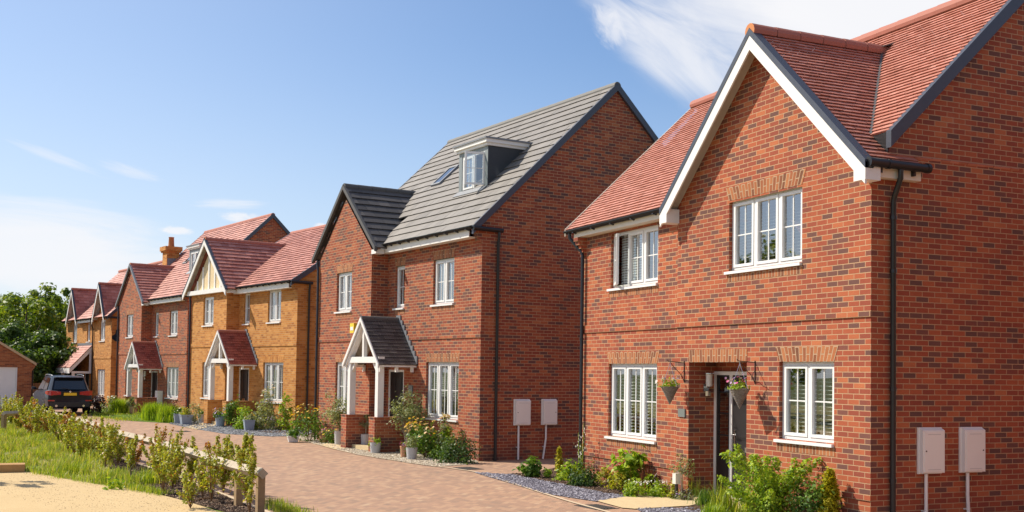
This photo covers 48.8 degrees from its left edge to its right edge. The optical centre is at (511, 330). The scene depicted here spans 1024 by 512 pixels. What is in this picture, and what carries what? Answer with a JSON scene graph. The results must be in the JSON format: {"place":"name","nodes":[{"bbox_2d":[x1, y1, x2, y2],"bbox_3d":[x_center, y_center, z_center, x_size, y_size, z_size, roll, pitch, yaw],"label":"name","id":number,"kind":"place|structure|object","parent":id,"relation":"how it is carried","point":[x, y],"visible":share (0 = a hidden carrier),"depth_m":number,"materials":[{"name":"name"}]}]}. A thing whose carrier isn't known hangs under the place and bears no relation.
{"place":"outdoors","nodes":[
{"label":"outdoors","id":0,"kind":"place"},
{"bbox_2d":[0,472,217,511],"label":"sandy path","id":1,"kind":"structure","parent":0,"point":[11,500],"depth_m":17.96,"materials":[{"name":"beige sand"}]},
{"bbox_2d":[0,463,24,472],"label":"timber sleeper","id":2,"kind":"object","parent":1,"relation":"on","point":[12,467],"visible":1,"depth_m":22.15,"materials":[{"name":"brown wood"}]},
{"bbox_2d":[176,465,208,507],"bbox_3d":[-4.807,2.349,16.953,0.494,0.637,0.438,2,-2,-18],"label":"hedge sapling","id":3,"kind":"object","parent":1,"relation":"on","point":[185,479],"visible":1,"depth_m":16.92,"materials":[{"name":"green plant"}]},
{"bbox_2d":[0,435,223,511],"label":"meadow","id":4,"kind":"structure","parent":0,"point":[84,471],"depth_m":23.33,"materials":[{"name":"green plant"}]},
{"bbox_2d":[1,410,33,429],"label":"rail fence","id":5,"kind":"object","parent":4,"relation":"on","point":[4,414],"visible":0.44,"depth_m":36.01,"materials":[{"name":"wood"}]},
{"bbox_2d":[31,405,43,434],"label":"hedge sapling","id":6,"kind":"object","parent":4,"relation":"on","point":[35,423],"visible":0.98,"depth_m":33.07,"materials":[{"name":"green plant"}]},
{"bbox_2d":[0,421,137,485],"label":"grass","id":7,"kind":"structure","parent":4,"relation":"on","point":[39,437],"depth_m":25.85,"materials":[{"name":"green plant"}]},
{"bbox_2d":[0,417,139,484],"bbox_3d":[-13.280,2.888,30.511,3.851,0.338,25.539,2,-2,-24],"label":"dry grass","id":8,"kind":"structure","parent":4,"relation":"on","point":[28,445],"depth_m":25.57,"materials":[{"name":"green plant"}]},
{"bbox_2d":[48,459,98,474],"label":"grass tuft","id":9,"kind":"object","parent":4,"relation":"on","point":[74,468],"visible":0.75,"depth_m":21.99,"materials":[{"name":"green plant"}]},
{"bbox_2d":[63,418,86,452],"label":"hedge sapling","id":10,"kind":"object","parent":4,"relation":"on","point":[74,450],"visible":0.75,"depth_m":26.95,"materials":[{"name":"green plant"}]},
{"bbox_2d":[74,429,88,456],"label":"hedge sapling","id":11,"kind":"object","parent":4,"relation":"on","point":[78,444],"visible":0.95,"depth_m":25.25,"materials":[{"name":"green plant"}]},
{"bbox_2d":[0,460,173,495],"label":"edge grass","id":12,"kind":"structure","parent":4,"relation":"on","point":[139,488],"depth_m":20.23,"materials":[{"name":"green plant"}]},
{"bbox_2d":[76,465,134,482],"bbox_3d":[-7.408,2.614,20.658,1.072,0.302,0.899,1,-2,-17],"label":"grass tuft","id":13,"kind":"object","parent":4,"relation":"on","point":[104,474],"visible":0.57,"depth_m":20.62,"materials":[{"name":"green plant"}]},
{"bbox_2d":[98,424,113,466],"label":"hedge sapling","id":14,"kind":"object","parent":4,"relation":"on","point":[107,451],"visible":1,"depth_m":23.35,"materials":[{"name":"green plant"}]},
{"bbox_2d":[38,409,267,511],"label":"rail fence","id":15,"kind":"object","parent":4,"relation":"on","point":[261,474],"visible":0.3,"depth_m":17.21,"materials":[{"name":"wood"}]},
{"bbox_2d":[97,456,244,511],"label":"mulch strip","id":16,"kind":"object","parent":4,"relation":"on","point":[192,502],"visible":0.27,"depth_m":17.60,"materials":[{"name":"brown soil"}]},
{"bbox_2d":[110,434,125,464],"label":"hedge sapling","id":17,"kind":"object","parent":16,"relation":"on","point":[118,451],"visible":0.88,"depth_m":23.98,"materials":[{"name":"green plant"}]},
{"bbox_2d":[124,439,135,471],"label":"hedge sapling","id":18,"kind":"object","parent":16,"relation":"on","point":[130,458],"visible":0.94,"depth_m":22.45,"materials":[{"name":"green plant"}]},
{"bbox_2d":[120,468,168,484],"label":"grass tuft","id":19,"kind":"object","parent":16,"relation":"on","point":[149,479],"visible":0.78,"depth_m":20.23,"materials":[{"name":"green plant"}]},
{"bbox_2d":[142,444,169,482],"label":"hedge sapling","id":20,"kind":"object","parent":16,"relation":"on","point":[146,453],"visible":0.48,"depth_m":20.26,"materials":[{"name":"green plant"}]},
{"bbox_2d":[148,436,185,492],"bbox_3d":[-5.741,2.229,18.669,0.577,0.976,0.467,0,-2,30],"label":"hedge sapling","id":21,"kind":"object","parent":16,"relation":"on","point":[160,476],"visible":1,"depth_m":18.64,"materials":[{"name":"green plant"}]},
{"bbox_2d":[163,445,180,487],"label":"hedge sapling","id":22,"kind":"object","parent":16,"relation":"on","point":[177,450],"visible":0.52,"depth_m":19.46,"materials":[{"name":"green plant"}]},
{"bbox_2d":[99,458,254,511],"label":"bark chips","id":23,"kind":"object","parent":16,"relation":"on","point":[223,504],"visible":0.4,"depth_m":18.36,"materials":[{"name":"brown wood"}]},
{"bbox_2d":[167,427,186,485],"bbox_3d":[-5.938,2.238,19.985,0.380,1.049,0.234,1,-2,-13],"label":"hedge sapling","id":24,"kind":"object","parent":16,"relation":"on","point":[178,436],"visible":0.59,"depth_m":19.96,"materials":[{"name":"green plant"}]},
{"bbox_2d":[182,436,198,477],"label":"hedge sapling","id":25,"kind":"object","parent":16,"relation":"on","point":[190,467],"visible":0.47,"depth_m":20.72,"materials":[{"name":"green plant"}]},
{"bbox_2d":[193,443,226,501],"bbox_3d":[-4.677,2.232,17.674,0.459,0.924,0.468,-1,-3,32],"label":"hedge sapling","id":26,"kind":"object","parent":16,"relation":"on","point":[207,460],"visible":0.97,"depth_m":17.64,"materials":[{"name":"green plant"}]},
{"bbox_2d":[212,434,232,492],"bbox_3d":[-4.858,2.230,18.913,0.387,1.016,0.503,1,-2,-10],"label":"hedge sapling","id":27,"kind":"object","parent":16,"relation":"on","point":[225,478],"visible":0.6,"depth_m":18.94,"materials":[{"name":"green plant"}]},
{"bbox_2d":[228,432,253,494],"bbox_3d":[-4.277,2.141,17.665,0.307,1.119,0.642,2,-3,-33],"label":"hedge sapling","id":28,"kind":"object","parent":16,"relation":"on","point":[247,441],"visible":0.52,"depth_m":17.60,"materials":[{"name":"green plant"}]},
{"bbox_2d":[231,443,258,511],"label":"hedge sapling","id":29,"kind":"object","parent":16,"relation":"on","point":[250,484],"visible":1,"depth_m":16.18,"materials":[{"name":"green plant"}]},
{"bbox_2d":[79,409,165,422],"bbox_3d":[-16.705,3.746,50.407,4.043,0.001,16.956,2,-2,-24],"label":"lawn","id":30,"kind":"structure","parent":0,"point":[129,415],"depth_m":47.98,"materials":[{"name":"green plant"}]},
{"bbox_2d":[90,395,106,412],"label":"purple shrub","id":31,"kind":"object","parent":30,"relation":"on","point":[96,405],"visible":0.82,"depth_m":51.16,"materials":[{"name":"green plant"}]},
{"bbox_2d":[107,397,128,413],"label":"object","id":32,"kind":"object","parent":30,"relation":"on","point":[120,406],"visible":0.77,"depth_m":50.23,"materials":[{"name":"green plant"}]},
{"bbox_2d":[132,399,167,420],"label":"ornamental grass","id":33,"kind":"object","parent":30,"relation":"on","point":[149,411],"depth_m":44.73,"materials":[{"name":"green plant"}]},
{"bbox_2d":[155,403,185,422],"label":"lavender bush","id":34,"kind":"object","parent":30,"relation":"on","point":[165,415],"visible":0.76,"depth_m":43.27,"materials":[{"name":"green plant"}]},
{"bbox_2d":[321,443,342,448],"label":"garden path","id":35,"kind":"structure","parent":0,"point":[331,446],"depth_m":31.08,"materials":[{"name":"beige stone"}]},
{"bbox_2d":[318,387,346,444],"bbox_3d":[-4.856,2.412,31.841,1.230,1.613,1.040,2,-3,-33],"label":"potted plant","id":36,"kind":"object","parent":35,"relation":"on","point":[335,414],"visible":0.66,"depth_m":31.73,"materials":[{"name":"green plant"}]},
{"bbox_2d":[0,404,682,511],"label":"road","id":37,"kind":"structure","parent":0,"point":[320,477],"depth_m":21.42,"materials":[{"name":"red brick"}]},
{"bbox_2d":[0,341,37,405],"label":"garage","id":38,"kind":"structure","parent":37,"relation":"on","point":[16,370],"depth_m":55.76,"materials":[{"name":"brick"}]},
{"bbox_2d":[0,369,15,405],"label":"garage door","id":39,"kind":"structure","parent":38,"relation":"in","point":[7,376],"depth_m":55.62,"materials":[{"name":"white plastic"}]},
{"bbox_2d":[2,329,78,382],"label":"broadleaf tree","id":40,"kind":"object","parent":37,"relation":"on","point":[58,341],"visible":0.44,"depth_m":64.64,"materials":[{"name":"green plant"}]},
{"bbox_2d":[31,374,91,413],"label":"parked car","id":41,"kind":"object","parent":37,"relation":"on","point":[73,393],"visible":0.71,"depth_m":48.41,"materials":[{"name":"black paint"}]},
{"bbox_2d":[122,458,269,511],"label":"edging","id":42,"kind":"object","parent":37,"relation":"on","point":[244,502],"visible":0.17,"depth_m":18.60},
{"bbox_2d":[173,421,284,435],"bbox_3d":[-10.124,3.503,41.317,3.943,0.001,13.196,2,-3,-33],"label":"slate bed","id":43,"kind":"object","parent":37,"relation":"on","point":[227,432],"visible":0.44,"depth_m":37.76,"materials":[{"name":"grey gravel"}]},
{"bbox_2d":[220,394,243,426],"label":"round shrub","id":44,"kind":"object","parent":43,"relation":"on","point":[229,409],"visible":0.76,"depth_m":40.46,"materials":[{"name":"green plant"}]},
{"bbox_2d":[169,420,310,435],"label":"grey slate chippings","id":45,"kind":"object","parent":43,"relation":"on","point":[234,431],"visible":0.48,"depth_m":38.25,"materials":[{"name":"grey gravel"}]},
{"bbox_2d":[239,427,312,432],"bbox_3d":[-8.956,3.550,42.205,2.758,0.001,10.724,1,-2,-13],"label":"planting bed","id":46,"kind":"object","parent":43,"relation":"on","point":[271,431],"visible":0.17,"depth_m":38.10,"materials":[{"name":"grey gravel"}]},
{"bbox_2d":[230,405,257,429],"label":"shrub","id":47,"kind":"object","parent":46,"relation":"on","point":[244,412],"visible":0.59,"depth_m":39.05,"materials":[{"name":"green plant"}]},
{"bbox_2d":[247,400,280,429],"bbox_3d":[-8.688,2.967,39.386,1.368,1.052,1.464,2,-2,-18],"label":"grey shrub","id":48,"kind":"object","parent":46,"relation":"on","point":[261,419],"visible":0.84,"depth_m":39.25,"materials":[{"name":"green plant"}]},
{"bbox_2d":[253,384,278,426],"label":"climbing rose","id":49,"kind":"object","parent":46,"relation":"on","point":[271,406],"visible":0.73,"depth_m":40.11,"materials":[{"name":"green plant"}]},
{"bbox_2d":[275,391,295,430],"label":"tall shrub","id":50,"kind":"object","parent":46,"relation":"on","point":[285,417],"visible":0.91,"depth_m":38.91,"materials":[{"name":"green plant"}]},
{"bbox_2d":[254,496,317,511],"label":"grass","id":51,"kind":"structure","parent":37,"relation":"on","point":[277,506],"depth_m":16.75,"materials":[{"name":"green plant"}]},
{"bbox_2d":[282,433,478,466],"bbox_3d":[-3.861,3.219,31.329,2.622,0.001,13.451,2,-2,-24],"label":"gravel bed","id":52,"kind":"object","parent":37,"relation":"on","point":[391,454],"visible":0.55,"depth_m":27.08,"materials":[{"name":"beige gravel"}]},
{"bbox_2d":[285,403,327,441],"bbox_3d":[-6.039,2.706,33.250,1.276,1.150,1.301,1,-2,-5],"label":"rose bush","id":53,"kind":"object","parent":52,"relation":"on","point":[310,419],"visible":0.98,"depth_m":33.11,"materials":[{"name":"green plant"}]},
{"bbox_2d":[387,379,429,443],"bbox_3d":[-2.648,2.182,28.664,1.122,1.908,1.222,1,-2,5],"label":"olive tree","id":54,"kind":"object","parent":52,"relation":"on","point":[406,413],"visible":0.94,"depth_m":28.62,"materials":[{"name":"green plant"}]},
{"bbox_2d":[403,436,418,458],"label":"potted plant","id":55,"kind":"object","parent":52,"relation":"on","point":[411,452],"visible":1,"depth_m":26.94,"materials":[{"name":"green plant"}]},
{"bbox_2d":[400,416,455,457],"bbox_3d":[-2.078,2.613,27.607,1.247,1.038,1.223,-1,-3,43],"label":"rose bush","id":56,"kind":"object","parent":52,"relation":"on","point":[425,443],"visible":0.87,"depth_m":27.43,"materials":[{"name":"green plant"}]},
{"bbox_2d":[435,412,456,455],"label":"climbing rose","id":57,"kind":"object","parent":52,"relation":"on","point":[446,424],"visible":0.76,"depth_m":27.47,"materials":[{"name":"green plant"}]},
{"bbox_2d":[433,429,480,464],"bbox_3d":[-1.231,2.697,26.224,1.147,0.798,1.266,1,-2,5],"label":"dark shrub","id":58,"kind":"object","parent":52,"relation":"on","point":[461,449],"visible":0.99,"depth_m":26.07,"materials":[{"name":"green plant"}]},
{"bbox_2d":[308,441,609,511],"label":"edging","id":59,"kind":"object","parent":37,"relation":"on","point":[504,480],"visible":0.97,"depth_m":19.81,"materials":[{"name":"grey concrete"}]},
{"bbox_2d":[474,472,621,500],"bbox_3d":[0.576,2.908,21.254,1.248,0.001,5.543,2,-2,-24],"label":"slate bed","id":60,"kind":"object","parent":37,"relation":"on","point":[599,493],"visible":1,"depth_m":20.12,"materials":[{"name":"grey gravel"}]},
{"bbox_2d":[476,472,704,511],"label":"slate chippings","id":61,"kind":"object","parent":60,"relation":"on","point":[538,487],"visible":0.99,"depth_m":20.36,"materials":[{"name":"grey gravel"}]},
{"bbox_2d":[510,466,650,494],"bbox_3d":[1.783,2.982,22.831,2.954,0.001,6.544,2,-2,-24],"label":"planting bed","id":62,"kind":"object","parent":37,"relation":"on","point":[590,488],"visible":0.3,"depth_m":21.42,"materials":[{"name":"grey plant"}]},
{"bbox_2d":[512,456,545,476],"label":"laurel shrub","id":63,"kind":"object","parent":62,"relation":"on","point":[531,469],"visible":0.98,"depth_m":22.71,"materials":[{"name":"green plant"}]},
{"bbox_2d":[552,459,584,480],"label":"bright shrub","id":64,"kind":"object","parent":62,"relation":"on","point":[563,473],"visible":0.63,"depth_m":22.17,"materials":[{"name":"green plant"}]},
{"bbox_2d":[566,459,600,486],"bbox_3d":[1.361,2.688,21.224,0.656,0.516,0.680,1,-2,2],"label":"dark shrub","id":65,"kind":"object","parent":62,"relation":"on","point":[582,478],"visible":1,"depth_m":21.14,"materials":[{"name":"green plant"}]},
{"bbox_2d":[604,469,633,490],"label":"mixed shrub","id":66,"kind":"object","parent":62,"relation":"on","point":[618,483],"visible":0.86,"depth_m":20.41,"materials":[{"name":"green plant"}]},
{"bbox_2d":[607,445,648,486],"bbox_3d":[2.123,2.495,20.579,0.804,0.858,0.710,-1,-3,40],"label":"hydrangea shrub","id":67,"kind":"object","parent":62,"relation":"on","point":[634,461],"visible":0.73,"depth_m":20.49,"materials":[{"name":"green plant"}]},
{"bbox_2d":[619,476,651,496],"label":"daisy clump","id":68,"kind":"object","parent":62,"relation":"on","point":[633,489],"visible":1,"depth_m":19.40,"materials":[{"name":"green plant"}]},
{"bbox_2d":[683,504,741,511],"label":"planting bed","id":69,"kind":"object","parent":37,"relation":"on","point":[694,506],"visible":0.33,"depth_m":18.00,"materials":[{"name":"grey plant"}]},
{"bbox_2d":[687,484,717,505],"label":"grass clump","id":70,"kind":"object","parent":69,"relation":"on","point":[704,497],"visible":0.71,"depth_m":18.32,"materials":[{"name":"green plant"}]},
{"bbox_2d":[699,501,732,511],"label":"grass clump","id":71,"kind":"object","parent":69,"relation":"on","point":[709,508],"visible":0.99,"depth_m":16.96,"materials":[{"name":"green plant"}]},
{"bbox_2d":[697,476,744,511],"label":"grass clump","id":72,"kind":"object","parent":69,"relation":"on","point":[722,499],"visible":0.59,"depth_m":17.28,"materials":[{"name":"green plant"}]},
{"bbox_2d":[717,444,822,511],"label":"spirea shrub","id":73,"kind":"object","parent":69,"relation":"on","point":[767,489],"visible":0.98,"depth_m":16.10,"materials":[{"name":"green plant"}]},
{"bbox_2d":[782,469,841,511],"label":"dark shrub","id":74,"kind":"object","parent":69,"relation":"on","point":[809,497],"visible":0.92,"depth_m":15.60,"materials":[{"name":"green plant"}]},
{"bbox_2d":[815,466,843,511],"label":"golden conifer","id":75,"kind":"object","parent":69,"relation":"on","point":[830,502],"visible":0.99,"depth_m":15.48,"materials":[{"name":"gold plant"}]},
{"bbox_2d":[0,0,976,323],"label":"sky","id":76,"kind":"structure","parent":0,"point":[127,127],"materials":[{"name":"blue"}]},
{"bbox_2d":[596,495,697,508],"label":"garden path","id":77,"kind":"structure","parent":0,"point":[640,501],"depth_m":18.54,"materials":[{"name":"beige stone"}]},
{"bbox_2d":[646,479,671,497],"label":"daisy clump","id":78,"kind":"object","parent":77,"relation":"on","point":[655,491],"visible":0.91,"depth_m":19.46,"materials":[{"name":"green plant"}]},
{"bbox_2d":[668,451,696,499],"bbox_3d":[2.844,2.439,19.014,0.508,0.829,0.508,2,-2,-24],"label":"standard tree","id":79,"kind":"object","parent":77,"relation":"on","point":[683,469],"visible":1,"depth_m":18.99,"materials":[{"name":"green plant"}]},
{"label":"ground","id":80,"kind":"structure","parent":0,"visible":0},
{"bbox_2d":[0,291,44,330],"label":"broadleaf tree","id":81,"kind":"object","parent":80,"relation":"on","point":[3,297],"visible":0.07,"depth_m":73.77,"materials":[{"name":"green plant"}]},
{"bbox_2d":[0,294,66,365],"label":"broadleaf tree","id":82,"kind":"object","parent":80,"relation":"on","point":[46,315],"visible":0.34,"depth_m":69.32,"materials":[{"name":"green plant"}]},
{"bbox_2d":[0,320,76,378],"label":"broadleaf tree","id":83,"kind":"object","parent":80,"relation":"on","point":[8,332],"visible":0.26,"depth_m":65.34,"materials":[{"name":"green plant"}]},
{"bbox_2d":[20,282,68,332],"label":"broadleaf tree","id":84,"kind":"object","parent":80,"relation":"on","point":[53,297],"visible":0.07,"depth_m":76.03,"materials":[{"name":"green plant"}]},
{"bbox_2d":[55,260,161,405],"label":"detached house","id":85,"kind":"structure","parent":80,"relation":"on","point":[90,319],"depth_m":62.55,"materials":[{"name":"orange brick"}]},
{"bbox_2d":[98,369,104,396],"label":"window","id":86,"kind":"structure","parent":85,"relation":"in","point":[101,372],"depth_m":61.65,"materials":[{"name":"white glass"}]},
{"bbox_2d":[115,213,289,412],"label":"detached house","id":87,"kind":"structure","parent":80,"relation":"on","point":[153,332],"depth_m":54.00,"materials":[{"name":"red brick"}]},
{"bbox_2d":[164,367,178,399],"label":"window","id":88,"kind":"structure","parent":87,"relation":"in","point":[172,380],"depth_m":52.19,"materials":[{"name":"white glass"}]},
{"bbox_2d":[168,310,177,336],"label":"window","id":89,"kind":"structure","parent":87,"relation":"in","point":[174,314],"depth_m":52.18,"materials":[{"name":"white glass"}]},
{"bbox_2d":[182,224,325,429],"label":"detached house","id":90,"kind":"structure","parent":80,"relation":"on","point":[252,325],"depth_m":42.74,"materials":[{"name":"orange brick"}]},
{"bbox_2d":[201,297,213,326],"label":"window","id":91,"kind":"structure","parent":90,"relation":"in","point":[209,299],"depth_m":44.82,"materials":[{"name":"white glass"}]},
{"bbox_2d":[239,369,248,400],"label":"door","id":92,"kind":"structure","parent":90,"relation":"in","point":[244,374],"depth_m":43.00,"materials":[{"name":"metal"}]},
{"bbox_2d":[263,362,282,403],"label":"window","id":93,"kind":"structure","parent":90,"relation":"in","point":[277,384],"depth_m":40.91,"materials":[{"name":"white glass"}]},
{"bbox_2d":[266,290,280,323],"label":"window","id":94,"kind":"structure","parent":90,"relation":"in","point":[277,319],"depth_m":41.19,"materials":[{"name":"white glass"}]},
{"bbox_2d":[311,82,662,460],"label":"detached house","id":95,"kind":"structure","parent":80,"relation":"on","point":[450,277],"depth_m":28.77,"materials":[{"name":"red brick"}]},
{"bbox_2d":[333,362,347,412],"bbox_3d":[-4.840,1.640,32.476,0.180,1.455,1.145,2,-3,-32],"label":"window","id":96,"kind":"structure","parent":95,"relation":"in","point":[344,373],"depth_m":32.53,"materials":[{"name":"white glass"}]},
{"bbox_2d":[334,272,351,313],"bbox_3d":[-4.743,-1.085,32.643,0.344,1.175,1.155,2,-3,-32],"label":"window","id":97,"kind":"structure","parent":95,"relation":"in","point":[346,309],"depth_m":32.61,"materials":[{"name":"white glass"}]},
{"bbox_2d":[389,372,402,416],"bbox_3d":[-3.130,2.097,30.586,0.111,1.931,0.822,2,-3,-32],"label":"door","id":98,"kind":"structure","parent":95,"relation":"in","point":[396,379],"depth_m":30.66,"materials":[{"name":"metal"}]},
{"bbox_2d":[392,266,404,309],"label":"window","id":99,"kind":"structure","parent":95,"relation":"in","point":[399,306],"depth_m":30.78,"materials":[{"name":"white glass"}]},
{"bbox_2d":[422,362,458,421],"bbox_3d":[-1.694,1.536,28.456,0.289,1.475,1.795,2,-3,-32],"label":"window","id":100,"kind":"structure","parent":95,"relation":"in","point":[450,390],"depth_m":28.59,"materials":[{"name":"white glass"}]},
{"bbox_2d":[430,258,453,306],"bbox_3d":[-1.635,-1.211,28.575,0.344,1.195,1.185,2,-3,-32],"label":"window","id":101,"kind":"structure","parent":95,"relation":"in","point":[445,285],"depth_m":28.56,"materials":[{"name":"white glass"}]},
{"bbox_2d":[563,0,1023,511],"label":"detached house","id":102,"kind":"structure","parent":80,"relation":"on","point":[823,242],"depth_m":16.42,"materials":[{"name":"red brick"}]},
{"bbox_2d":[604,364,656,443],"bbox_3d":[2.334,1.356,21.257,0.295,1.455,1.875,2,-2,-24],"label":"window","id":103,"kind":"structure","parent":102,"relation":"in","point":[627,368],"depth_m":21.39,"materials":[{"name":"white glass"}]},
{"bbox_2d":[607,225,657,291],"bbox_3d":[2.320,-1.349,21.318,0.396,1.125,1.845,2,-2,-24],"label":"window","id":104,"kind":"structure","parent":102,"relation":"in","point":[644,279],"depth_m":21.50,"materials":[{"name":"white glass"}]},
{"bbox_2d":[655,365,679,404],"bbox_3d":[2.683,0.893,19.243,0.352,0.750,0.438,-1,-3,40],"label":"hanging basket","id":105,"kind":"object","parent":102,"relation":"hanging from","point":[670,390],"visible":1,"depth_m":19.19,"materials":[{"name":"wicker"}]},
{"bbox_2d":[725,360,750,408],"bbox_3d":[3.488,0.836,17.411,0.416,0.750,0.408,2,-2,-24],"label":"hanging basket","id":106,"kind":"object","parent":102,"relation":"hanging from","point":[739,393],"visible":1,"depth_m":17.32,"materials":[{"name":"wicker"}]},
{"bbox_2d":[732,375,746,490],"bbox_3d":[3.899,1.747,18.456,0.111,2.011,1.002,2,-2,-24],"label":"door","id":107,"kind":"structure","parent":102,"relation":"in","point":[739,415],"depth_m":18.73,"materials":[{"name":"metal"}]},
{"bbox_2d":[724,187,801,274],"bbox_3d":[3.974,-1.523,17.494,0.292,1.195,1.925,2,-2,-24],"label":"window","id":108,"kind":"structure","parent":102,"relation":"in","point":[780,197],"depth_m":17.53,"materials":[{"name":"white glass"}]},
{"bbox_2d":[773,362,833,447],"bbox_3d":[4.352,1.061,16.460,0.297,1.205,1.315,2,-2,-24],"label":"window","id":109,"kind":"structure","parent":102,"relation":"in","point":[810,368],"depth_m":16.43,"materials":[{"name":"white glass"}]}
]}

